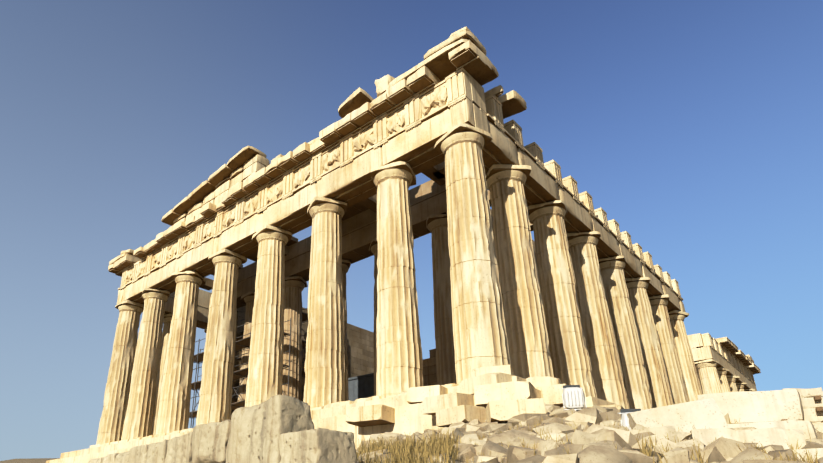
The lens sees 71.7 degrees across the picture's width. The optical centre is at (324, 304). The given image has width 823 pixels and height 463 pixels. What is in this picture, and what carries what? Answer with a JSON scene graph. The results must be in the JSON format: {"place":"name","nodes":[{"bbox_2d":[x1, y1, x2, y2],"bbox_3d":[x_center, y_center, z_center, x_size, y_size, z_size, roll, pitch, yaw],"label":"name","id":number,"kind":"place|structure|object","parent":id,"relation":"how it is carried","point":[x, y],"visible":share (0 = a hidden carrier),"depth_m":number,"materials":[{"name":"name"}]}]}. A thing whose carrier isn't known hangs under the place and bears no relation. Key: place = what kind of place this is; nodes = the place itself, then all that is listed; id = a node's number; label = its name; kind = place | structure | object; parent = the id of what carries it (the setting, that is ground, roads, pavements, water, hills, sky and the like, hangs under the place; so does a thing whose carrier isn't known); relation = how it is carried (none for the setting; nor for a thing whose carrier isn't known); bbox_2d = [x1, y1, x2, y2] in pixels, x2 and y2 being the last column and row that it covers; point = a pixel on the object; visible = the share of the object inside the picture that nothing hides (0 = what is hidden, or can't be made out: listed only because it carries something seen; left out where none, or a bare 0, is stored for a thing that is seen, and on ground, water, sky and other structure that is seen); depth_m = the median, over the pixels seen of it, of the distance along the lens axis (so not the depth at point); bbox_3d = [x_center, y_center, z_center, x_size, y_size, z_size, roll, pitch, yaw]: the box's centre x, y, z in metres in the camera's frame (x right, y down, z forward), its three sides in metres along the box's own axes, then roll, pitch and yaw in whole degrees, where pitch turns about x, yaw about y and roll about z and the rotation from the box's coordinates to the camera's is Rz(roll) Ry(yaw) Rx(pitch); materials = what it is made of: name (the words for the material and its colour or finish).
{"place":"outdoors","nodes":[
{"label":"outdoors","id":0,"kind":"place"},
{"bbox_2d":[0,458,59,462],"bbox_3d":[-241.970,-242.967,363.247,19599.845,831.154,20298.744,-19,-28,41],"label":"terrain","id":1,"kind":"structure","parent":0,"point":[38,460],"depth_m":4835.27,"materials":[{"name":"grey stone"}]},
{"bbox_2d":[89,395,356,462],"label":"rock outcrop","id":2,"kind":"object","parent":1,"relation":"on","point":[277,429],"depth_m":7.07,"materials":[{"name":"beige stone"}]},
{"bbox_2d":[46,376,541,462],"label":"temple steps","id":3,"kind":"structure","parent":1,"relation":"on","point":[410,419],"depth_m":19.87,"materials":[{"name":"beige stone"}]},
{"bbox_2d":[96,300,143,444],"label":"facade column","id":4,"kind":"structure","parent":3,"relation":"on","point":[116,399],"depth_m":40.05,"materials":[{"name":"stone"}]},
{"bbox_2d":[121,288,169,439],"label":"facade column","id":5,"kind":"structure","parent":3,"relation":"on","point":[138,420],"depth_m":37.58,"materials":[{"name":"stone"}]},
{"bbox_2d":[120,67,485,286],"bbox_3d":[-4.532,-5.278,33.721,30.465,1.487,1.865,-19,-28,41],"label":"frieze","id":6,"kind":"object","parent":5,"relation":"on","point":[456,84],"visible":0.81,"depth_m":28.30,"materials":[{"name":"beige stone"}]},
{"bbox_2d":[109,49,485,276],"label":"cornice","id":7,"kind":"structure","parent":6,"relation":"on","point":[474,65],"depth_m":28.13,"materials":[{"name":"beige stone"}]},
{"bbox_2d":[108,41,491,273],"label":"facade cornice blocks","id":8,"kind":"structure","parent":7,"relation":"on","point":[426,72],"depth_m":28.26,"materials":[{"name":"beige stone"}]},
{"bbox_2d":[109,27,753,362],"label":"pediment remains","id":9,"kind":"object","parent":6,"relation":"on","point":[242,165],"visible":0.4,"depth_m":27.95,"materials":[{"name":"stone"}]},
{"bbox_2d":[151,314,172,434],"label":"column","id":10,"kind":"structure","parent":3,"relation":"on","point":[165,335],"depth_m":42.94,"materials":[{"name":"stone"}]},
{"bbox_2d":[156,271,205,433],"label":"facade column","id":11,"kind":"structure","parent":3,"relation":"on","point":[174,407],"depth_m":34.73,"materials":[{"name":"stone"}]},
{"bbox_2d":[196,249,246,424],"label":"facade column","id":12,"kind":"structure","parent":3,"relation":"on","point":[215,400],"depth_m":31.91,"materials":[{"name":"stone"}]},
{"bbox_2d":[237,291,254,401],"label":"porch column","id":13,"kind":"structure","parent":3,"relation":"on","point":[248,298],"depth_m":39.03,"materials":[{"name":"stone"}]},
{"bbox_2d":[189,308,307,427],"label":"scaffolding tubes","id":14,"kind":"object","parent":3,"relation":"on","point":[193,397],"visible":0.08,"depth_m":37.31},
{"bbox_2d":[189,312,307,417],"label":"scaffolding planks","id":15,"kind":"object","parent":14,"relation":"on","point":[245,342],"visible":0.23,"depth_m":37.08,"materials":[{"name":"brown wood"}]},
{"bbox_2d":[245,224,291,406],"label":"facade column","id":16,"kind":"structure","parent":3,"relation":"on","point":[265,373],"depth_m":29.18,"materials":[{"name":"stone"}]},
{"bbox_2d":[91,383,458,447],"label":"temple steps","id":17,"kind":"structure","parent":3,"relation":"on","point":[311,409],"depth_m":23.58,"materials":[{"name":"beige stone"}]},
{"bbox_2d":[303,196,346,407],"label":"facade column","id":18,"kind":"structure","parent":3,"relation":"on","point":[324,375],"depth_m":26.16,"materials":[{"name":"stone"}]},
{"bbox_2d":[342,259,350,400],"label":"porch column","id":19,"kind":"structure","parent":3,"relation":"on","point":[346,264],"depth_m":33.58,"materials":[{"name":"stone"}]},
{"bbox_2d":[348,373,373,400],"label":"shed","id":20,"kind":"structure","parent":3,"relation":"on","point":[361,386],"depth_m":37.73,"materials":[{"name":"grey metal"}]},
{"bbox_2d":[200,161,532,311],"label":"porch entablature beams","id":21,"kind":"structure","parent":3,"relation":"on","point":[359,224],"depth_m":33.53,"materials":[{"name":"stone"}]},
{"bbox_2d":[282,276,307,400],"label":"porch column","id":22,"kind":"structure","parent":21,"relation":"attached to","point":[295,286],"depth_m":35.95,"materials":[{"name":"stone"}]},
{"bbox_2d":[369,238,377,395],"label":"porch column","id":23,"kind":"structure","parent":3,"relation":"on","point":[373,248],"depth_m":31.19,"materials":[{"name":"stone"}]},
{"bbox_2d":[370,161,422,397],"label":"facade column","id":24,"kind":"structure","parent":3,"relation":"on","point":[399,359],"depth_m":23.26,"materials":[{"name":"stone"}]},
{"bbox_2d":[117,94,488,304],"bbox_3d":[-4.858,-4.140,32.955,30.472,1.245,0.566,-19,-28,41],"label":"architrave","id":25,"kind":"object","parent":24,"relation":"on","point":[408,145],"visible":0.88,"depth_m":28.25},
{"bbox_2d":[426,214,456,384],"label":"porch column","id":26,"kind":"structure","parent":3,"relation":"on","point":[437,226],"depth_m":27.86,"materials":[{"name":"stone"}]},
{"bbox_2d":[231,209,702,414],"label":"cella walls","id":27,"kind":"structure","parent":3,"relation":"on","point":[360,347],"depth_m":48.27,"materials":[{"name":"stone"}]},
{"bbox_2d":[434,123,510,384],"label":"facade column","id":28,"kind":"structure","parent":3,"relation":"on","point":[479,331],"depth_m":20.90,"materials":[{"name":"stone"}]},
{"bbox_2d":[486,164,553,378],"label":"column","id":29,"kind":"structure","parent":3,"relation":"on","point":[527,334],"depth_m":23.51,"materials":[{"name":"stone"}]},
{"bbox_2d":[482,114,682,311],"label":"entablature","id":30,"kind":"structure","parent":29,"relation":"on","point":[532,197],"depth_m":28.25,"materials":[{"name":"beige stone"}]},
{"bbox_2d":[485,95,680,295],"bbox_3d":[16.649,-4.787,34.430,1.717,1.347,29.115,-19,-28,41],"label":"frieze","id":31,"kind":"object","parent":30,"relation":"on","point":[513,128],"visible":0.38,"depth_m":30.37,"materials":[{"name":"beige stone"}]},
{"bbox_2d":[484,85,503,97],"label":"flank cornice blocks","id":32,"kind":"structure","parent":31,"relation":"on","point":[496,91],"depth_m":25.08,"materials":[{"name":"beige stone"}]},
{"bbox_2d":[483,120,684,311],"bbox_3d":[17.169,-3.529,33.752,0.571,1.242,29.618,-19,-28,41],"label":"architrave","id":33,"kind":"object","parent":30,"relation":"attached to","point":[501,147],"visible":0.75,"depth_m":29.59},
{"bbox_2d":[528,200,596,397],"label":"column","id":34,"kind":"structure","parent":3,"relation":"on","point":[570,358],"depth_m":26.44,"materials":[{"name":"stone"}]},
{"bbox_2d":[567,231,629,408],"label":"column","id":35,"kind":"structure","parent":3,"relation":"on","point":[602,349],"depth_m":29.21,"materials":[{"name":"stone"}]},
{"bbox_2d":[598,256,652,409],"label":"column","id":36,"kind":"structure","parent":3,"relation":"on","point":[636,384],"depth_m":32.13,"materials":[{"name":"stone"}]},
{"bbox_2d":[625,277,672,407],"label":"column","id":37,"kind":"structure","parent":3,"relation":"on","point":[657,377],"depth_m":35.11,"materials":[{"name":"stone"}]},
{"bbox_2d":[648,294,689,403],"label":"column","id":38,"kind":"structure","parent":3,"relation":"on","point":[674,371],"depth_m":38.12,"materials":[{"name":"stone"}]},
{"bbox_2d":[668,310,701,400],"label":"column","id":39,"kind":"structure","parent":3,"relation":"on","point":[688,367],"depth_m":41.15,"materials":[{"name":"stone"}]},
{"bbox_2d":[694,359,722,393],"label":"column","id":40,"kind":"structure","parent":3,"relation":"on","point":[709,379],"depth_m":54.30,"materials":[{"name":"stone"}]},
{"bbox_2d":[691,345,756,390],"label":"entablature","id":41,"kind":"structure","parent":40,"relation":"on","point":[706,352],"depth_m":56.93,"materials":[{"name":"beige stone"}]},
{"bbox_2d":[687,333,754,382],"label":"frieze","id":42,"kind":"object","parent":41,"relation":"on","point":[698,340],"visible":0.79,"depth_m":56.85,"materials":[{"name":"beige stone"}]},
{"bbox_2d":[716,337,759,374],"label":"cornice","id":43,"kind":"structure","parent":42,"relation":"on","point":[730,346],"depth_m":62.62,"materials":[{"name":"beige stone"}]},
{"bbox_2d":[716,367,730,392],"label":"column","id":44,"kind":"structure","parent":3,"relation":"on","point":[722,372],"depth_m":57.12,"materials":[{"name":"stone"}]},
{"bbox_2d":[726,375,739,391],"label":"column","id":45,"kind":"structure","parent":3,"relation":"on","point":[731,379],"depth_m":60.06,"materials":[{"name":"stone"}]},
{"bbox_2d":[735,382,746,391],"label":"column","id":46,"kind":"structure","parent":3,"relation":"on","point":[740,387],"depth_m":62.93,"materials":[{"name":"stone"}]},
{"bbox_2d":[345,365,623,426],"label":"stone blocks","id":47,"kind":"structure","parent":1,"relation":"on","point":[499,394],"depth_m":16.12,"materials":[{"name":"stone"}]},
{"bbox_2d":[361,407,620,444],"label":"broken marble pieces","id":48,"kind":"object","parent":1,"relation":"on","point":[610,415],"visible":0.04,"depth_m":12.28,"materials":[{"name":"beige stone"}]},
{"bbox_2d":[561,385,586,410],"bbox_3d":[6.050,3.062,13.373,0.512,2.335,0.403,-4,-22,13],"label":"drum","id":49,"kind":"object","parent":1,"relation":"on","point":[573,396],"visible":0.94,"depth_m":13.57,"materials":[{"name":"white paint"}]},
{"bbox_2d":[356,411,819,462],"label":"dry grass","id":50,"kind":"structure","parent":1,"relation":"on","point":[410,448],"depth_m":8.03,"materials":[{"name":"yellow plant"}]},
{"bbox_2d":[356,404,822,462],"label":"rubble stones","id":51,"kind":"object","parent":1,"relation":"on","point":[722,450],"visible":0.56,"depth_m":8.13,"materials":[{"name":"beige stone"}]},
{"bbox_2d":[618,409,640,430],"bbox_3d":[5.857,3.061,10.334,0.469,2.295,0.368,-4,-21,11],"label":"information sign","id":52,"kind":"object","parent":51,"relation":"on","point":[624,421],"visible":0.21,"depth_m":10.67,"materials":[{"name":"white paint"}]},
{"bbox_2d":[626,387,822,461],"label":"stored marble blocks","id":53,"kind":"object","parent":1,"relation":"on","point":[764,413],"depth_m":9.87,"materials":[{"name":"beige stone"}]},
{"bbox_2d":[781,395,822,422],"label":"timber bearers","id":54,"kind":"object","parent":1,"relation":"on","point":[818,398],"visible":0.1,"depth_m":10.66,"materials":[{"name":"brown wood"}]},
{"bbox_2d":[0,0,822,460],"label":"sky","id":55,"kind":"structure","parent":0,"point":[696,126],"materials":[{"name":"blue"}]},
{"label":"column","id":56,"kind":"object","parent":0,"visible":0},
{"bbox_2d":[142,296,208,328],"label":"architrave","id":57,"kind":"object","parent":56,"relation":"on","point":[202,315],"visible":0.04,"depth_m":45.99,"materials":[{"name":"stone"}]},
{"bbox_2d":[170,289,210,306],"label":"frieze","id":58,"kind":"object","parent":57,"relation":"on","point":[204,298],"visible":0.02,"depth_m":46.59,"materials":[{"name":"stone"}]}
]}

